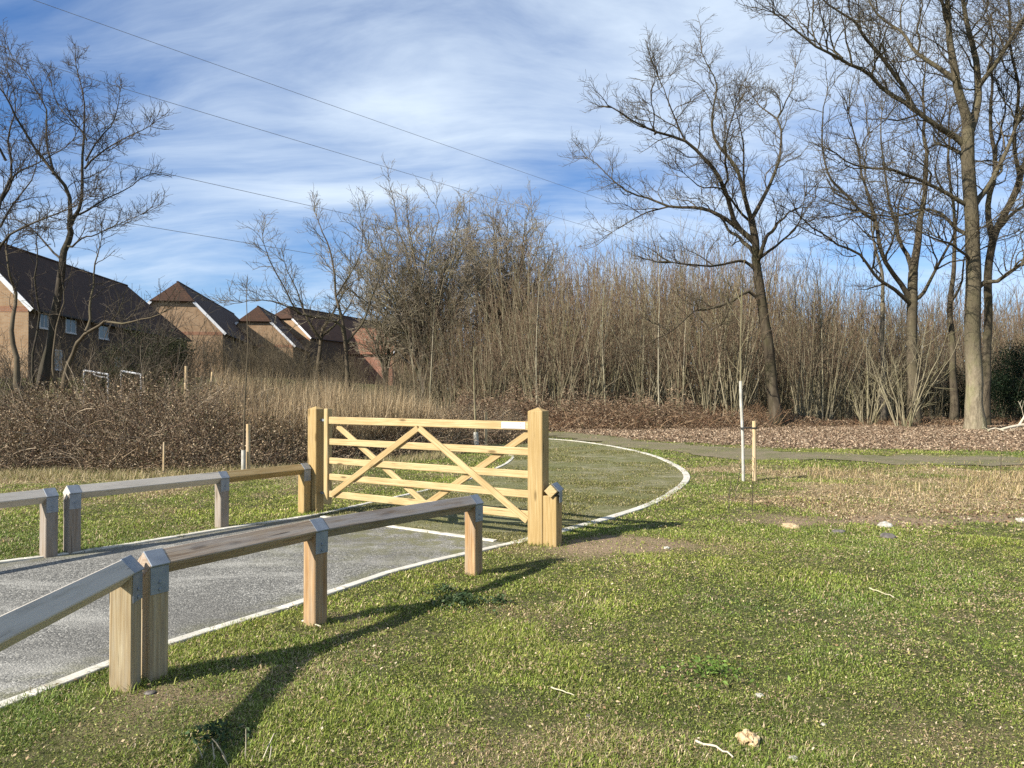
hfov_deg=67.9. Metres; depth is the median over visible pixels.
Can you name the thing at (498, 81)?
sky
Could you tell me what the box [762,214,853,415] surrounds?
coppice tree
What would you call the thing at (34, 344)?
slim tree
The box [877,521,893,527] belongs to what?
stone
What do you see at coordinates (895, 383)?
coppice tree
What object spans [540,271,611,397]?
coppice tree
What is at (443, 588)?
weed
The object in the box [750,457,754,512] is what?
dead stalk
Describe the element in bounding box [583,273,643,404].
coppice tree
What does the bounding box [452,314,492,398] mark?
coppice tree
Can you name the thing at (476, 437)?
sapling
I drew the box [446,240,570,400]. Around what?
coppice tree
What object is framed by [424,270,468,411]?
coppice tree
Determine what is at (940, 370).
coppice tree
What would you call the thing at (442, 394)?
coppice tree
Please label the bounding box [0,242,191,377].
brick house
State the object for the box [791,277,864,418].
coppice tree
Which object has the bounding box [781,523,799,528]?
clod
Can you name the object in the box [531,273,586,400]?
coppice tree
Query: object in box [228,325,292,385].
bare shrub
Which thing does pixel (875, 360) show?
coppice tree
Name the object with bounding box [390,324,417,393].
coppice tree
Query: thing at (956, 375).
coppice tree
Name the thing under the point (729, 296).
coppice tree
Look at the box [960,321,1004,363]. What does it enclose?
coppice tree
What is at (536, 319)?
coppice tree
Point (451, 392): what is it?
coppice tree
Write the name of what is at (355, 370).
bare shrub
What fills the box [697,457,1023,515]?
straw tussocks
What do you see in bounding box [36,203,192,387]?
bent tree
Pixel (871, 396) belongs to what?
coppice tree
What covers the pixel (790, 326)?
coppice tree
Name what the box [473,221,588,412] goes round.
coppice tree
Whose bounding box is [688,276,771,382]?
coppice tree
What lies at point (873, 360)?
coppice tree
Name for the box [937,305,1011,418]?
coppice tree
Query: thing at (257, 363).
bare shrub
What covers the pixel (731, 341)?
coppice tree
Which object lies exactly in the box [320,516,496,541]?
kerb
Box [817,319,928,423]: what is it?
hazel stool
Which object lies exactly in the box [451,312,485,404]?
coppice tree
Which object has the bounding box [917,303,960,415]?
coppice tree
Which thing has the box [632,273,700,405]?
coppice tree
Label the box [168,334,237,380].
bare shrub
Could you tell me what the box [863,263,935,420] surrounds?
coppice tree
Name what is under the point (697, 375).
coppice tree
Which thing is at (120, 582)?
knee rail fence
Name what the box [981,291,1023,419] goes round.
coppice tree
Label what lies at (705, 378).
coppice tree
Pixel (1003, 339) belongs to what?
coppice tree
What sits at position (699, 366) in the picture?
coppice tree
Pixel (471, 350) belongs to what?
coppice tree
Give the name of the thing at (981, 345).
coppice tree
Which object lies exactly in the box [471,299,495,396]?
coppice tree
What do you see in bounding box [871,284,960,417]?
coppice tree
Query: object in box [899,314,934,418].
coppice tree
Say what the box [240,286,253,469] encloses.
sapling
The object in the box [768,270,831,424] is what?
coppice tree
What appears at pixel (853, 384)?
coppice tree
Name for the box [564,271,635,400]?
coppice tree
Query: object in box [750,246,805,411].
coppice tree
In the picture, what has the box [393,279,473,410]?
coppice tree
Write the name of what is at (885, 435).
fallen leaves
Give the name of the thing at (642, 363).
coppice tree
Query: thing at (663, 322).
coppice tree
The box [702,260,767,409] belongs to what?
coppice tree
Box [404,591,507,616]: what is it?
weed
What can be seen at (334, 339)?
brick house
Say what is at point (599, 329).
coppice tree
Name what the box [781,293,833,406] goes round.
coppice tree
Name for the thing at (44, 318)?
window
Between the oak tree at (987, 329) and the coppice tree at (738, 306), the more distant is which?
the coppice tree at (738, 306)
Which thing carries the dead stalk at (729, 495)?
on the ground at (590, 547)
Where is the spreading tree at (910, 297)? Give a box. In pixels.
[755,0,1023,424]
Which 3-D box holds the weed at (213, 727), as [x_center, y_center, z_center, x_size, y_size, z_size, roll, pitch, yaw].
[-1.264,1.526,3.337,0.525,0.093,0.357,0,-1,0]
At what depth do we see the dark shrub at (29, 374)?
24.86 m
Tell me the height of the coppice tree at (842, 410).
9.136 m
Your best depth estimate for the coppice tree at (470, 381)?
37.44 m
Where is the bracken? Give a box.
[451,377,1023,431]
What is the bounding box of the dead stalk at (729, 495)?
[725,479,733,512]
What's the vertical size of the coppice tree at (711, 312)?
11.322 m
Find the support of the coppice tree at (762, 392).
on the ground at (590, 547)
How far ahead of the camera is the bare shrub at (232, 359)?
34.07 m
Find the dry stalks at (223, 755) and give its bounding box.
[197,729,274,767]
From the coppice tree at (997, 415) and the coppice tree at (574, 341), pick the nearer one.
the coppice tree at (574, 341)
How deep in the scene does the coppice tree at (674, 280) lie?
43.42 m
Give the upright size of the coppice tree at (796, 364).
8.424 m
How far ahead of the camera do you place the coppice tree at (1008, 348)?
44.05 m
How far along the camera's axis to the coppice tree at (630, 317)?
52.28 m
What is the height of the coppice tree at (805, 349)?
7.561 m
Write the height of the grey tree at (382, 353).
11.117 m
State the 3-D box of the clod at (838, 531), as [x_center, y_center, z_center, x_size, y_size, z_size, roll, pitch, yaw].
[3.683,1.671,8.573,0.158,0.062,0.122,0,-1,0]
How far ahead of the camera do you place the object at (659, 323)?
36.02 m
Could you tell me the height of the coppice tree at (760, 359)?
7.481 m
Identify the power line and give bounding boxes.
[0,51,899,311]
[4,137,693,288]
[4,202,552,292]
[34,0,891,293]
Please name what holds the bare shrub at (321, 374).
on the ground at (590, 547)
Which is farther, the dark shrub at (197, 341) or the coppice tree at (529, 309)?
the coppice tree at (529, 309)
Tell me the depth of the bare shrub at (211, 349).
39.92 m
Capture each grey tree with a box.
[192,184,396,389]
[263,235,376,387]
[311,156,521,399]
[328,232,438,389]
[384,177,584,398]
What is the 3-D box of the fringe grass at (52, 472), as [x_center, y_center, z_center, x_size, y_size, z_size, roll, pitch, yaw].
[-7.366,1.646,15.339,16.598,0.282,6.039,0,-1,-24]
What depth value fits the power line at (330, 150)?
78.51 m
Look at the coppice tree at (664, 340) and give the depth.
39.43 m
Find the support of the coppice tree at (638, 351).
on the ground at (590, 547)
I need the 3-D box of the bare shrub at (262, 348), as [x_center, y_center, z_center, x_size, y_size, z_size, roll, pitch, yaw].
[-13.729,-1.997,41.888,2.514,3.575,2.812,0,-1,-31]
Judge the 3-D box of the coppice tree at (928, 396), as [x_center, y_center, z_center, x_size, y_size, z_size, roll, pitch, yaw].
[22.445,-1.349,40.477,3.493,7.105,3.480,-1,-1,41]
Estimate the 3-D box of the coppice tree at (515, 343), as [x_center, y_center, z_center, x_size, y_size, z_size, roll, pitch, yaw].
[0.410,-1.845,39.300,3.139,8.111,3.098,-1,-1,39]
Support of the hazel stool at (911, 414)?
on the ground at (590, 547)
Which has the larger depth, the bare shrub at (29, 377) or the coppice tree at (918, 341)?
the coppice tree at (918, 341)
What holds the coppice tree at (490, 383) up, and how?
on the ground at (590, 547)
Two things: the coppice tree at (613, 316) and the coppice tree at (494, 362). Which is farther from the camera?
the coppice tree at (613, 316)
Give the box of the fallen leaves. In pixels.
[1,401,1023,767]
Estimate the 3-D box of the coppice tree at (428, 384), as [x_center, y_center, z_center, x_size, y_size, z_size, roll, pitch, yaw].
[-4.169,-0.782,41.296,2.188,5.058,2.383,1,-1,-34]
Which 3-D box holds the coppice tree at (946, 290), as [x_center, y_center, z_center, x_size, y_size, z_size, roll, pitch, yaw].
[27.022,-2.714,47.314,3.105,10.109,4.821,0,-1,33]
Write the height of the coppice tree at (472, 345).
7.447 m
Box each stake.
[163,442,164,473]
[184,366,187,403]
[209,372,213,394]
[246,424,249,468]
[485,412,486,445]
[752,421,755,480]
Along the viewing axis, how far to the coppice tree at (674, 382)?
36.40 m
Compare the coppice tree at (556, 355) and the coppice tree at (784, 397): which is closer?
the coppice tree at (556, 355)
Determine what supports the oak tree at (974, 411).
on the ground at (590, 547)
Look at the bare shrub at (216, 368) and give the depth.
38.08 m
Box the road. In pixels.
[0,515,504,700]
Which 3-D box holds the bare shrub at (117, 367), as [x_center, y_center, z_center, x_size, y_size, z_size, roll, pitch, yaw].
[-12.636,0.107,25.128,2.575,2.605,3.221,0,-1,4]
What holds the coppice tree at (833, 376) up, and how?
on the ground at (590, 547)
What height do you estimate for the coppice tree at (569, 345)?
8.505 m
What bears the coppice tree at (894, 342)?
on the ground at (590, 547)
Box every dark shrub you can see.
[0,329,64,419]
[0,343,64,417]
[27,338,127,410]
[64,284,200,411]
[126,289,218,397]
[152,319,229,389]
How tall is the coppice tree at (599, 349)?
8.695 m
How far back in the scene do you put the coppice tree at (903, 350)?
52.82 m
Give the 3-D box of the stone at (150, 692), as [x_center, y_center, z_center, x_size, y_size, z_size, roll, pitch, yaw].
[-1.837,1.566,3.857,0.061,0.021,0.054,0,-1,0]
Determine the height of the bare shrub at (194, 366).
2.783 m
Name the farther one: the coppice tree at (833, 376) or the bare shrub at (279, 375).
the coppice tree at (833, 376)
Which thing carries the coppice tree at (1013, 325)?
on the ground at (590, 547)
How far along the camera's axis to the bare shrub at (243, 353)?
44.09 m
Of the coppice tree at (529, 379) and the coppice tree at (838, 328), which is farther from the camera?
the coppice tree at (838, 328)
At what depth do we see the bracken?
33.95 m
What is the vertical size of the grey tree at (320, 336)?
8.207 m
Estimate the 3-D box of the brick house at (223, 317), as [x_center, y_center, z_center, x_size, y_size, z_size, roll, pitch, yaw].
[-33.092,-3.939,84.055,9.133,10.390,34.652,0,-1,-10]
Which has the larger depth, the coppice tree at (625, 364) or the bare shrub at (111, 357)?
the coppice tree at (625, 364)
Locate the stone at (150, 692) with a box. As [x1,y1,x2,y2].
[143,690,156,694]
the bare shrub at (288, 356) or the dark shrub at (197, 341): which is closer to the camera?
the dark shrub at (197, 341)
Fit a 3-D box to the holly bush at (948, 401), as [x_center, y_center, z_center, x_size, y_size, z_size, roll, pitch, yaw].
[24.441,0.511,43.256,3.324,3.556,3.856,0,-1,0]
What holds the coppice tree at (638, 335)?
on the ground at (590, 547)
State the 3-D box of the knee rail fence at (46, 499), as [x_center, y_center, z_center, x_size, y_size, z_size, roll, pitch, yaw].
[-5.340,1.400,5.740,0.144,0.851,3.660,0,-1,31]
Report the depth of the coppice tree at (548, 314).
43.26 m
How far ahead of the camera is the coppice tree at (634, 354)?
50.46 m
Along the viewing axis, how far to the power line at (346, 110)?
82.30 m
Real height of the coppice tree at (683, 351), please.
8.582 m
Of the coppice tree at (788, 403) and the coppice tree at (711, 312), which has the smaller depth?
the coppice tree at (788, 403)
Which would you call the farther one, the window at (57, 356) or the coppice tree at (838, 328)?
the coppice tree at (838, 328)
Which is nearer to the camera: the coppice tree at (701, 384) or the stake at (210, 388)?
the stake at (210, 388)
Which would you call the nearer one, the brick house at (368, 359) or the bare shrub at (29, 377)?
the bare shrub at (29, 377)
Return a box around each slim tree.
[0,215,29,393]
[19,196,55,392]
[863,197,892,419]
[936,87,1006,420]
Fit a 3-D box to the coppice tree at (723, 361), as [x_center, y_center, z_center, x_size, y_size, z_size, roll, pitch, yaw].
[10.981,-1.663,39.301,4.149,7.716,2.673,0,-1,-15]
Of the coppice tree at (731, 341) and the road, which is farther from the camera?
the coppice tree at (731, 341)
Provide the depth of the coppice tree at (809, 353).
40.19 m
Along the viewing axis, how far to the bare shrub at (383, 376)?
43.77 m
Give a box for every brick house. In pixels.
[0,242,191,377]
[147,281,256,376]
[235,306,309,379]
[275,306,407,381]
[348,328,402,385]
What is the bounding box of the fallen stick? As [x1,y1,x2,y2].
[695,739,733,757]
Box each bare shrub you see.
[0,346,84,422]
[0,353,39,412]
[20,328,138,415]
[62,361,140,413]
[78,331,145,387]
[78,348,175,413]
[134,331,193,389]
[143,337,225,400]
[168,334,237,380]
[186,330,239,378]
[201,321,250,380]
[205,332,262,377]
[210,332,258,381]
[213,334,287,389]
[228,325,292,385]
[242,322,280,377]
[254,334,302,376]
[263,334,318,392]
[266,333,316,377]
[278,343,326,385]
[281,344,328,388]
[288,353,353,392]
[311,344,356,385]
[322,345,376,393]
[325,347,382,394]
[349,358,392,399]
[357,360,397,395]
[369,358,418,397]
[380,367,443,403]
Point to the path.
(762, 454)
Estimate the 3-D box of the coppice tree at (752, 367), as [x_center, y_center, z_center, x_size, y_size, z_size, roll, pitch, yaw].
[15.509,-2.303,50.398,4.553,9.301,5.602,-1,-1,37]
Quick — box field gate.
[320,409,527,522]
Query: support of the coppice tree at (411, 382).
on the ground at (590, 547)
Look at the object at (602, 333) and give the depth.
35.97 m
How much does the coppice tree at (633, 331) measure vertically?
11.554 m
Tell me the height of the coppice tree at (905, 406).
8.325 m
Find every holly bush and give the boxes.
[920,362,965,418]
[990,340,1023,421]
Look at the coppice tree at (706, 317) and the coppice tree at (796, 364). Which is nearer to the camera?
the coppice tree at (796, 364)
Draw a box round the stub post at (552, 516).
[543,482,563,546]
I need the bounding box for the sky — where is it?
[0,0,1023,388]
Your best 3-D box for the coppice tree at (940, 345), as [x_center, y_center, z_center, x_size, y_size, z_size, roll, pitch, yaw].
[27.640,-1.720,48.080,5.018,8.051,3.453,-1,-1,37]
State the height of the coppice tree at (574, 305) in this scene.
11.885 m
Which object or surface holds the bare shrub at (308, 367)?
on the ground at (590, 547)
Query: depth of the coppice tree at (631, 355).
48.61 m
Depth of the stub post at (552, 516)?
7.72 m
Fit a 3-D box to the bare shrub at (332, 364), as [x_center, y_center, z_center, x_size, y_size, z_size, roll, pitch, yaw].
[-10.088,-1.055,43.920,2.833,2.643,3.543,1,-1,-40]
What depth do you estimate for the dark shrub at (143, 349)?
27.56 m
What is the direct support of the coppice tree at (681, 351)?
on the ground at (590, 547)
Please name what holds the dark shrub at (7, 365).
on the ground at (590, 547)
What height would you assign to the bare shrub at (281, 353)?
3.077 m
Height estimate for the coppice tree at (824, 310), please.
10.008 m
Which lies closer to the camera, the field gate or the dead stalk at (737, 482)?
the field gate
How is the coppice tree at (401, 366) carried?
on the ground at (590, 547)
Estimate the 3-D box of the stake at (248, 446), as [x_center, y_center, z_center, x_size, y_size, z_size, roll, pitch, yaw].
[-5.027,1.352,14.483,0.080,1.178,0.080,0,-1,0]
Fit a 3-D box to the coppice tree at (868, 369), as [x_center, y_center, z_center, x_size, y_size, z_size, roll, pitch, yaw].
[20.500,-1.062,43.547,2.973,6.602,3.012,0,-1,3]
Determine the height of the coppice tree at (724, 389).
12.883 m
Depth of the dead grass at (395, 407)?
19.75 m
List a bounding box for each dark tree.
[0,17,175,389]
[0,41,123,251]
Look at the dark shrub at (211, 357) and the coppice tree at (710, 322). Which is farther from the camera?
the coppice tree at (710, 322)
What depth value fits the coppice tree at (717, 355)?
43.90 m
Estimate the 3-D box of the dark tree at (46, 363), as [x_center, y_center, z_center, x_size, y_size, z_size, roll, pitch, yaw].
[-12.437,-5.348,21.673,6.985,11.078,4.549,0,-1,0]
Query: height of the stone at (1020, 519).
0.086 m
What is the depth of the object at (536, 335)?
35.87 m
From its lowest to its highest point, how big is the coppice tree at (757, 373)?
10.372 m
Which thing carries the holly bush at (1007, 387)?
on the ground at (590, 547)
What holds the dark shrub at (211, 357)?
on the ground at (590, 547)
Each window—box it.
[39,312,47,329]
[54,349,61,370]
[65,317,76,334]
[98,325,109,340]
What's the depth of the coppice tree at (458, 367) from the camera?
47.08 m
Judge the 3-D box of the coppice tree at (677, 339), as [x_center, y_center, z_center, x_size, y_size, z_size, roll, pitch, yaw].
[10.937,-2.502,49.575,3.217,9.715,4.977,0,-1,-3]
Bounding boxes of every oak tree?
[557,7,852,427]
[735,0,1023,429]
[918,0,1023,424]
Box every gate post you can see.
[308,406,323,512]
[528,408,548,545]
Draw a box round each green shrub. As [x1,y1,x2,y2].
[77,361,162,403]
[96,322,198,404]
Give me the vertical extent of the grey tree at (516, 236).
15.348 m
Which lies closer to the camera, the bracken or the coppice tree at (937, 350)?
the bracken
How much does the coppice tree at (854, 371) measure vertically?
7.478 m
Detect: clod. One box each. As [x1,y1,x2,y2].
[735,729,759,747]
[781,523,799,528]
[831,529,844,532]
[880,533,896,538]
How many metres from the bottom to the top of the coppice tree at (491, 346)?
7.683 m
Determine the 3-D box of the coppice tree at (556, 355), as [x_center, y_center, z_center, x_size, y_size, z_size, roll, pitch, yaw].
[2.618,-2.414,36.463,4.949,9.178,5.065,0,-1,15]
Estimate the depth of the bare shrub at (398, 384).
39.80 m
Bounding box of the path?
[549,432,1023,465]
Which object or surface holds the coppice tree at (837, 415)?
on the ground at (590, 547)
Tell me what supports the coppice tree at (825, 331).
on the ground at (590, 547)
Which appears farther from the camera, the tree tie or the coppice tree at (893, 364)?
the coppice tree at (893, 364)
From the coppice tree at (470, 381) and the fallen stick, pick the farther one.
the coppice tree at (470, 381)
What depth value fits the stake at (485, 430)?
21.15 m
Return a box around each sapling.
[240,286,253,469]
[467,346,480,444]
[723,287,753,481]
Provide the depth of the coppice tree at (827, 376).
38.11 m
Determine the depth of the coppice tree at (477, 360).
40.71 m
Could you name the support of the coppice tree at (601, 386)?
on the ground at (590, 547)
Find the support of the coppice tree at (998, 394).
on the ground at (590, 547)
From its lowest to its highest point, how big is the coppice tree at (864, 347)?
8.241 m
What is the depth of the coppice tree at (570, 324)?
49.33 m
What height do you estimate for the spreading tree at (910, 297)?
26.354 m
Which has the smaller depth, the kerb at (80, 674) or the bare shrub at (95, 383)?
the kerb at (80, 674)
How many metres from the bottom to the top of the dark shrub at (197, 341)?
4.734 m
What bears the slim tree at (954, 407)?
on the ground at (590, 547)
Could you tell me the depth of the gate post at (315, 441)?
9.90 m
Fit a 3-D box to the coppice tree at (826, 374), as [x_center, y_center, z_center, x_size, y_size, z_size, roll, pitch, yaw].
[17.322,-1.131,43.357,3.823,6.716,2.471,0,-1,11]
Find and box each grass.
[0,450,464,483]
[156,357,473,462]
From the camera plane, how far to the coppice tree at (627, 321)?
54.33 m
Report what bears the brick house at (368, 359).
on the ground at (590, 547)
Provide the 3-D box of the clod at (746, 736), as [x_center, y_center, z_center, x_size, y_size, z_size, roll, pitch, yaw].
[1.062,1.602,3.427,0.110,0.074,0.136,0,-1,0]
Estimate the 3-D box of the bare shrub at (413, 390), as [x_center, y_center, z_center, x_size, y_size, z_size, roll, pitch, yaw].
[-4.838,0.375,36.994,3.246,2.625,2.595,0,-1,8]
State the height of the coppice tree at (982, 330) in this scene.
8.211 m
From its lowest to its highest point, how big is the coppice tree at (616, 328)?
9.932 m
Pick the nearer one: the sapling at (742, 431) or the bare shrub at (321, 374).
the sapling at (742, 431)
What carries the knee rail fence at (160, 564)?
on the ground at (590, 547)
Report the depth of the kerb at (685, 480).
10.73 m
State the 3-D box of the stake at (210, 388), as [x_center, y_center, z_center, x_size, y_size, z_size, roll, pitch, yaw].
[-9.996,0.842,24.991,0.351,2.482,0.080,0,-1,0]
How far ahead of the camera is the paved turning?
12.99 m
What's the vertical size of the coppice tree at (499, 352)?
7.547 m
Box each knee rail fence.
[0,488,58,557]
[0,555,144,692]
[63,463,310,553]
[138,494,483,682]
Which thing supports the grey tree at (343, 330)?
on the ground at (590, 547)
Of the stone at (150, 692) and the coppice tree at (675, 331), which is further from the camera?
the coppice tree at (675, 331)
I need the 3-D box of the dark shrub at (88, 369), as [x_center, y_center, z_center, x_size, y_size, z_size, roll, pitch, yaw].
[-14.531,-0.187,25.928,3.050,2.972,2.894,0,-1,-15]
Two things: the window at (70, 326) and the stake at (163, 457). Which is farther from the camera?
the window at (70, 326)
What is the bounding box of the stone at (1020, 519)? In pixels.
[1015,517,1023,521]
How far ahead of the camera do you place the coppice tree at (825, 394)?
37.31 m
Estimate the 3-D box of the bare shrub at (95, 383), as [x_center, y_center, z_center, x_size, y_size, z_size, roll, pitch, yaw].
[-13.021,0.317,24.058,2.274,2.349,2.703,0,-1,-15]
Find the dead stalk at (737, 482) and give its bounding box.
[735,465,740,499]
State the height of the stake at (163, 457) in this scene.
0.847 m
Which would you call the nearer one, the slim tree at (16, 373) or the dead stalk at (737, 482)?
the dead stalk at (737, 482)
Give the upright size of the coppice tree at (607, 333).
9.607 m
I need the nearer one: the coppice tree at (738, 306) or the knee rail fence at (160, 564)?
the knee rail fence at (160, 564)
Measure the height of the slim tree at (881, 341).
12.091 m
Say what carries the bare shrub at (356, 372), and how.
on the ground at (590, 547)
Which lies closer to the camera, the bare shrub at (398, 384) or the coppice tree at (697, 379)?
the bare shrub at (398, 384)
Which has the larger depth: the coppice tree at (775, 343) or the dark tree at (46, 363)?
the coppice tree at (775, 343)
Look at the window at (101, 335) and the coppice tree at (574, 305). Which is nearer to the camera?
the coppice tree at (574, 305)
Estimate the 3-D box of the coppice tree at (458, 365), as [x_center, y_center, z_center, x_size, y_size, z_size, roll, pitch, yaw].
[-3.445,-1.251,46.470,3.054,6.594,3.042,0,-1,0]
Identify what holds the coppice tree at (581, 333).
on the ground at (590, 547)
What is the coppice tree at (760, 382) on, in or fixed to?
on the ground at (590, 547)
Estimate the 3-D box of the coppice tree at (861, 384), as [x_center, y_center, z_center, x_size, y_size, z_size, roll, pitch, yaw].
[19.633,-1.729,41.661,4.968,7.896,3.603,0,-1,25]
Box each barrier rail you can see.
[83,370,108,404]
[120,370,141,405]
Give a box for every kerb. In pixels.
[0,455,513,563]
[0,542,516,712]
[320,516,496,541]
[490,436,689,542]
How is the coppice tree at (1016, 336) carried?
on the ground at (590, 547)
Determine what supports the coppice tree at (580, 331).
on the ground at (590, 547)
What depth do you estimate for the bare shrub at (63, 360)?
25.68 m
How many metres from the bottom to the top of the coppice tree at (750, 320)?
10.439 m
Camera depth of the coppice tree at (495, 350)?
41.89 m
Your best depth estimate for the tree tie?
13.29 m
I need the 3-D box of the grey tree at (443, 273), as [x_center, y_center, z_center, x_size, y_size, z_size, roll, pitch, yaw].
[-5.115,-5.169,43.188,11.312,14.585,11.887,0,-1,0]
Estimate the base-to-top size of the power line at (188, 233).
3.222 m
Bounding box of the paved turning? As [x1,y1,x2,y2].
[322,439,683,542]
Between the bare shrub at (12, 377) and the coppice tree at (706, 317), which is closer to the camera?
the bare shrub at (12, 377)
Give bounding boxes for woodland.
[369,227,1023,414]
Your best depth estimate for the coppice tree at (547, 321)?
46.88 m
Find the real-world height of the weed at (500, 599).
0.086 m
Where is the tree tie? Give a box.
[740,427,756,428]
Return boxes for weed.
[151,718,257,757]
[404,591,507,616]
[415,583,468,597]
[477,593,520,607]
[625,645,790,696]
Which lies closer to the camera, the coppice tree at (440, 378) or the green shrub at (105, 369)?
the green shrub at (105, 369)
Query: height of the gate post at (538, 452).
1.710 m
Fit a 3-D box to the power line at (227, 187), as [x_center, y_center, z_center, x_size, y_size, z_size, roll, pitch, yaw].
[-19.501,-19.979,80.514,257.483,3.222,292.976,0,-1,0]
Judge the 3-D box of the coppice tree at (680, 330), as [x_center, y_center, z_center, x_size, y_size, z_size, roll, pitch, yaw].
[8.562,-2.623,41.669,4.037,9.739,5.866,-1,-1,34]
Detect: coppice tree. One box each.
[371,307,423,402]
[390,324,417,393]
[391,344,413,395]
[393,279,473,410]
[410,274,476,408]
[418,323,449,405]
[422,305,465,409]
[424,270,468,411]
[428,320,469,411]
[438,317,471,404]
[440,290,501,401]
[440,324,479,402]
[441,299,485,404]
[444,288,508,401]
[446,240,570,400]
[448,279,546,403]
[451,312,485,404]
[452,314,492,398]
[455,290,519,400]
[458,211,606,408]
[460,266,531,406]
[461,318,486,394]
[464,244,562,408]
[465,297,504,397]
[471,248,542,406]
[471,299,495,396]
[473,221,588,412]
[474,300,525,397]
[486,287,579,406]
[487,270,551,403]
[494,239,573,403]
[497,265,573,393]
[510,237,617,419]
[513,239,631,419]
[516,257,550,387]
[518,241,575,399]
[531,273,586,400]
[538,277,606,397]
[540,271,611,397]
[540,287,595,403]
[545,260,691,413]
[545,272,602,396]
[548,254,628,403]
[555,242,674,399]
[560,290,592,405]
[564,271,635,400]
[568,270,608,393]
[571,222,656,406]
[575,264,616,399]
[576,253,667,401]
[577,198,691,407]
[577,256,651,401]
[579,186,703,408]
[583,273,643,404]
[583,295,648,398]
[587,259,723,405]
[599,289,662,405]
[600,265,643,400]
[601,280,646,396]
[609,254,744,412]
[610,216,706,404]
[615,216,717,403]
[615,260,643,389]
[619,264,692,397]
[619,290,680,401]
[622,266,712,404]
[622,275,665,398]
[623,283,707,397]
[626,223,726,411]
[628,254,695,420]
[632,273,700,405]
[635,254,702,399]
[647,268,709,405]
[650,225,775,412]
[662,283,693,395]
[663,265,754,406]
[670,254,758,410]
[675,314,704,405]
[678,295,736,409]
[679,253,780,396]
[679,317,708,406]
[681,162,834,415]
[683,261,755,402]
[686,247,746,405]
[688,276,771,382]
[689,280,768,409]
[693,250,777,408]
[701,300,749,407]
[702,237,789,409]
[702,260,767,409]
[704,237,790,411]
[706,273,786,404]
[715,259,777,410]
[720,309,781,405]
[723,291,787,402]
[735,287,800,410]
[739,224,887,422]
[745,268,823,415]
[749,311,792,402]
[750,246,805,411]
[752,293,809,412]
[753,278,804,414]
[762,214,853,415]
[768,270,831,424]
[768,285,820,413]
[769,259,845,421]
[771,254,863,413]
[775,273,845,416]
[779,262,870,398]
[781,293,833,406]
[782,243,883,420]
[785,288,857,410]
[786,267,860,412]
[786,313,864,417]
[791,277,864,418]
[791,296,828,413]
[798,312,846,417]
[804,293,878,418]
[820,258,893,420]
[829,344,866,416]
[831,278,918,419]
[839,306,893,415]
[843,305,922,419]
[843,316,904,419]
[845,319,864,415]
[851,297,890,417]
[851,299,922,420]
[853,285,934,418]
[859,311,904,413]
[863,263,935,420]
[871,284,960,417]
[874,303,946,411]
[876,339,906,420]
[877,283,940,418]
[886,322,937,414]
[892,311,992,417]
[895,294,964,418]
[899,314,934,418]
[901,308,964,419]
[917,291,963,417]
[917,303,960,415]
[922,267,964,418]
[924,305,964,413]
[929,294,981,414]
[932,279,1020,405]
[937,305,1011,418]
[953,289,1022,414]
[953,310,1008,391]
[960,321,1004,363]
[964,290,1023,418]
[981,282,1023,417]
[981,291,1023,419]
[993,296,1023,404]
[997,330,1011,418]
[1004,318,1023,398]
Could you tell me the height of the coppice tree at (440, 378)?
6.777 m
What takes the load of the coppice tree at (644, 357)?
on the ground at (590, 547)
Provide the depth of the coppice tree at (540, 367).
37.71 m
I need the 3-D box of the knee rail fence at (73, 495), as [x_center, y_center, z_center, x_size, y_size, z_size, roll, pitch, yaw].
[-3.486,1.433,8.623,0.157,0.861,3.028,0,-1,33]
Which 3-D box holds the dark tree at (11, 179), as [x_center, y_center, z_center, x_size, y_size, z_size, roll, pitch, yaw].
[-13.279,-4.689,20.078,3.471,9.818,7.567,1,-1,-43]
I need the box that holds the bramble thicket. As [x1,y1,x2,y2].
[0,344,527,475]
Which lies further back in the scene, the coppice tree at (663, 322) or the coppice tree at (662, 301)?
the coppice tree at (662, 301)
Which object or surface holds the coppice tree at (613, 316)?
on the ground at (590, 547)
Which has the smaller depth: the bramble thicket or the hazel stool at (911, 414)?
the bramble thicket
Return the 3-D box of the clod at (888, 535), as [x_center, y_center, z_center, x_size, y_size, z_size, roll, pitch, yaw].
[4.094,1.663,8.272,0.168,0.082,0.230,0,-1,0]
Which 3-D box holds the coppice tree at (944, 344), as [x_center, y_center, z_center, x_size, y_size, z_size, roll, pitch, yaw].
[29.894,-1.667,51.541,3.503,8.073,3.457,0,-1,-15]
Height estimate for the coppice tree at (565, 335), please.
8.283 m
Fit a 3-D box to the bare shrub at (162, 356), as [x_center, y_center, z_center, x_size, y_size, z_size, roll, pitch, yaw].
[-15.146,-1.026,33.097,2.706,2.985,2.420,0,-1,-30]
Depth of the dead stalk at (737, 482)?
11.11 m
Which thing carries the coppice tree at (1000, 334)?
on the ground at (590, 547)
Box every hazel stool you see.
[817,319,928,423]
[852,301,966,427]
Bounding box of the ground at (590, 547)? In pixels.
[0,377,1023,767]
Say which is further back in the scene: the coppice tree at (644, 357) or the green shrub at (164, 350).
the coppice tree at (644, 357)

